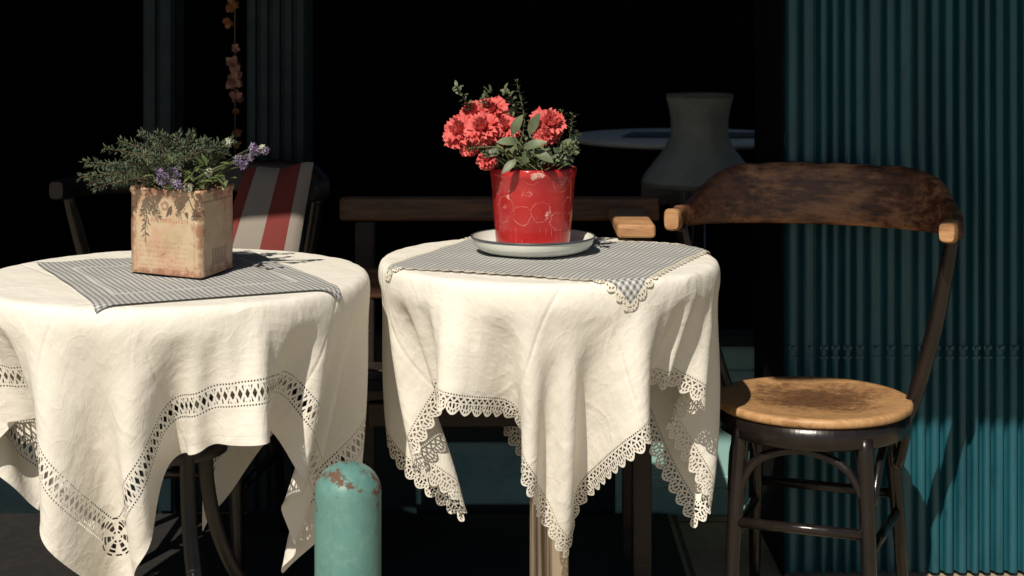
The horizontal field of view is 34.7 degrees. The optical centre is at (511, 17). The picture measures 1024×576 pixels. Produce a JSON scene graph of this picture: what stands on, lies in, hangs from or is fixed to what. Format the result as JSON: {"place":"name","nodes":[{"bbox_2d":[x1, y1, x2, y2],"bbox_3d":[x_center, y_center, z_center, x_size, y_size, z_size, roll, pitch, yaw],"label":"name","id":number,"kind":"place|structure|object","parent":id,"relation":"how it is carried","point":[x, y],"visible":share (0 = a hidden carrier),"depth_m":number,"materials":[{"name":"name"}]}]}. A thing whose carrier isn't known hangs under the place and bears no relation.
{"place":"outdoors","nodes":[
{"label":"outdoors","id":0,"kind":"place"},
{"bbox_2d":[177,511,1023,575],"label":"pavement","id":1,"kind":"structure","parent":0,"point":[701,546],"depth_m":3.76,"materials":[{"name":"stone"}]},
{"bbox_2d":[102,386,246,575],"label":"round cafe table","id":2,"kind":"object","parent":1,"relation":"on","point":[203,459],"visible":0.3,"depth_m":3.00,"materials":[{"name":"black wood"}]},
{"bbox_2d":[0,248,369,575],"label":"tablecloth","id":3,"kind":"object","parent":2,"relation":"on","point":[88,394],"visible":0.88,"depth_m":2.76,"materials":[{"name":"white fabric"}]},
{"bbox_2d":[36,250,339,312],"bbox_3d":[-0.607,0.486,3.021,0.431,0.029,0.539,0,0,-26],"label":"gingham napkin","id":4,"kind":"object","parent":3,"relation":"on","point":[100,284],"visible":0.73,"depth_m":2.94,"materials":[{"name":"grey fabric"}]},
{"bbox_2d":[76,128,269,277],"bbox_3d":[-0.628,0.335,3.015,0.297,0.269,0.302,0,0,-39],"label":"tin planter","id":5,"kind":"object","parent":4,"relation":"on","point":[181,222],"visible":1,"depth_m":3.00,"materials":[{"name":"metal"}]},
{"bbox_2d":[0,514,685,575],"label":"rug","id":6,"kind":"object","parent":1,"relation":"on","point":[453,545],"visible":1,"depth_m":3.76,"materials":[{"name":"black carpet"}]},
{"bbox_2d":[49,158,329,571],"bbox_3d":[-0.718,0.785,3.728,0.612,0.895,0.469,0,0,4],"label":"bentwood armchair","id":7,"kind":"object","parent":6,"relation":"on","point":[67,190],"visible":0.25,"depth_m":3.71,"materials":[{"name":"brown wood"}]},
{"bbox_2d":[233,162,313,251],"bbox_3d":[-0.531,0.430,3.501,0.173,0.232,0.167,0,0,13],"label":"striped cushion","id":8,"kind":"object","parent":7,"relation":"on","point":[269,206],"visible":0.76,"depth_m":3.51,"materials":[{"name":"fabric"}]},
{"bbox_2d":[339,196,659,575],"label":"wooden bench","id":9,"kind":"object","parent":6,"relation":"on","point":[631,217],"visible":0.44,"depth_m":3.66,"materials":[{"name":"brown wood"}]},
{"bbox_2d":[315,460,380,575],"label":"street bollard","id":10,"kind":"object","parent":1,"relation":"on","point":[347,517],"visible":1,"depth_m":2.36,"materials":[{"name":"teal metal"}]},
{"bbox_2d":[0,0,753,514],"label":"shop front","id":11,"kind":"object","parent":1,"relation":"on","point":[354,96],"visible":0.3,"depth_m":8.00,"materials":[{"name":"black paint"}]},
{"bbox_2d":[222,0,243,157],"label":"flower garland","id":12,"kind":"object","parent":11,"relation":"hanging from","point":[234,81],"visible":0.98,"depth_m":4.12},
{"bbox_2d":[570,128,753,244],"bbox_3d":[0.620,0.824,5.850,0.826,0.813,0.826,0,0,0],"label":"round dining table","id":13,"kind":"object","parent":11,"relation":"in","point":[653,138],"visible":0.26,"depth_m":5.75,"materials":[{"name":"fabric"}]},
{"bbox_2d":[641,92,744,248],"bbox_3d":[0.560,0.729,4.900,0.349,1.003,0.349,0,0,0],"label":"fringed table lamp","id":14,"kind":"object","parent":11,"relation":"in","point":[697,152],"visible":0.52,"depth_m":4.82,"materials":[{"name":"fabric"}]},
{"bbox_2d":[529,467,568,575],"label":"round cafe table","id":15,"kind":"object","parent":1,"relation":"on","point":[546,558],"visible":0.12,"depth_m":3.12,"materials":[{"name":"beige wood"}]},
{"bbox_2d":[378,237,719,557],"bbox_3d":[0.073,0.727,3.160,0.660,0.531,0.655,0,0,0],"label":"tablecloth","id":16,"kind":"object","parent":15,"relation":"on","point":[583,376],"visible":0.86,"depth_m":2.92,"materials":[{"name":"white fabric"}]},
{"bbox_2d":[384,236,710,315],"bbox_3d":[0.081,0.492,3.151,0.538,0.072,0.512,0,0,22],"label":"gingham napkin","id":17,"kind":"object","parent":16,"relation":"on","point":[628,268],"visible":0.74,"depth_m":3.06,"materials":[{"name":"grey fabric"}]},
{"bbox_2d":[470,229,595,256],"bbox_3d":[0.041,0.439,3.195,0.244,0.032,0.244,0,0,0],"label":"enamel saucer","id":18,"kind":"object","parent":17,"relation":"on","point":[486,242],"visible":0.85,"depth_m":3.10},
{"bbox_2d":[442,79,581,242],"bbox_3d":[0.001,0.282,3.173,0.271,0.328,0.214,0,0,0],"label":"flower pot","id":19,"kind":"object","parent":18,"relation":"on","point":[533,201],"visible":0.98,"depth_m":3.13,"materials":[{"name":"red ceramic"}]},
{"bbox_2d":[664,162,963,575],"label":"bentwood armchair","id":20,"kind":"object","parent":1,"relation":"on","point":[816,417],"visible":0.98,"depth_m":3.38,"materials":[{"name":"brown wood"}]},
{"bbox_2d":[754,0,1023,574],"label":"folding metal shutter","id":21,"kind":"object","parent":1,"relation":"on","point":[935,88],"visible":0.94,"depth_m":3.61,"materials":[{"name":"teal paint"}]}
]}

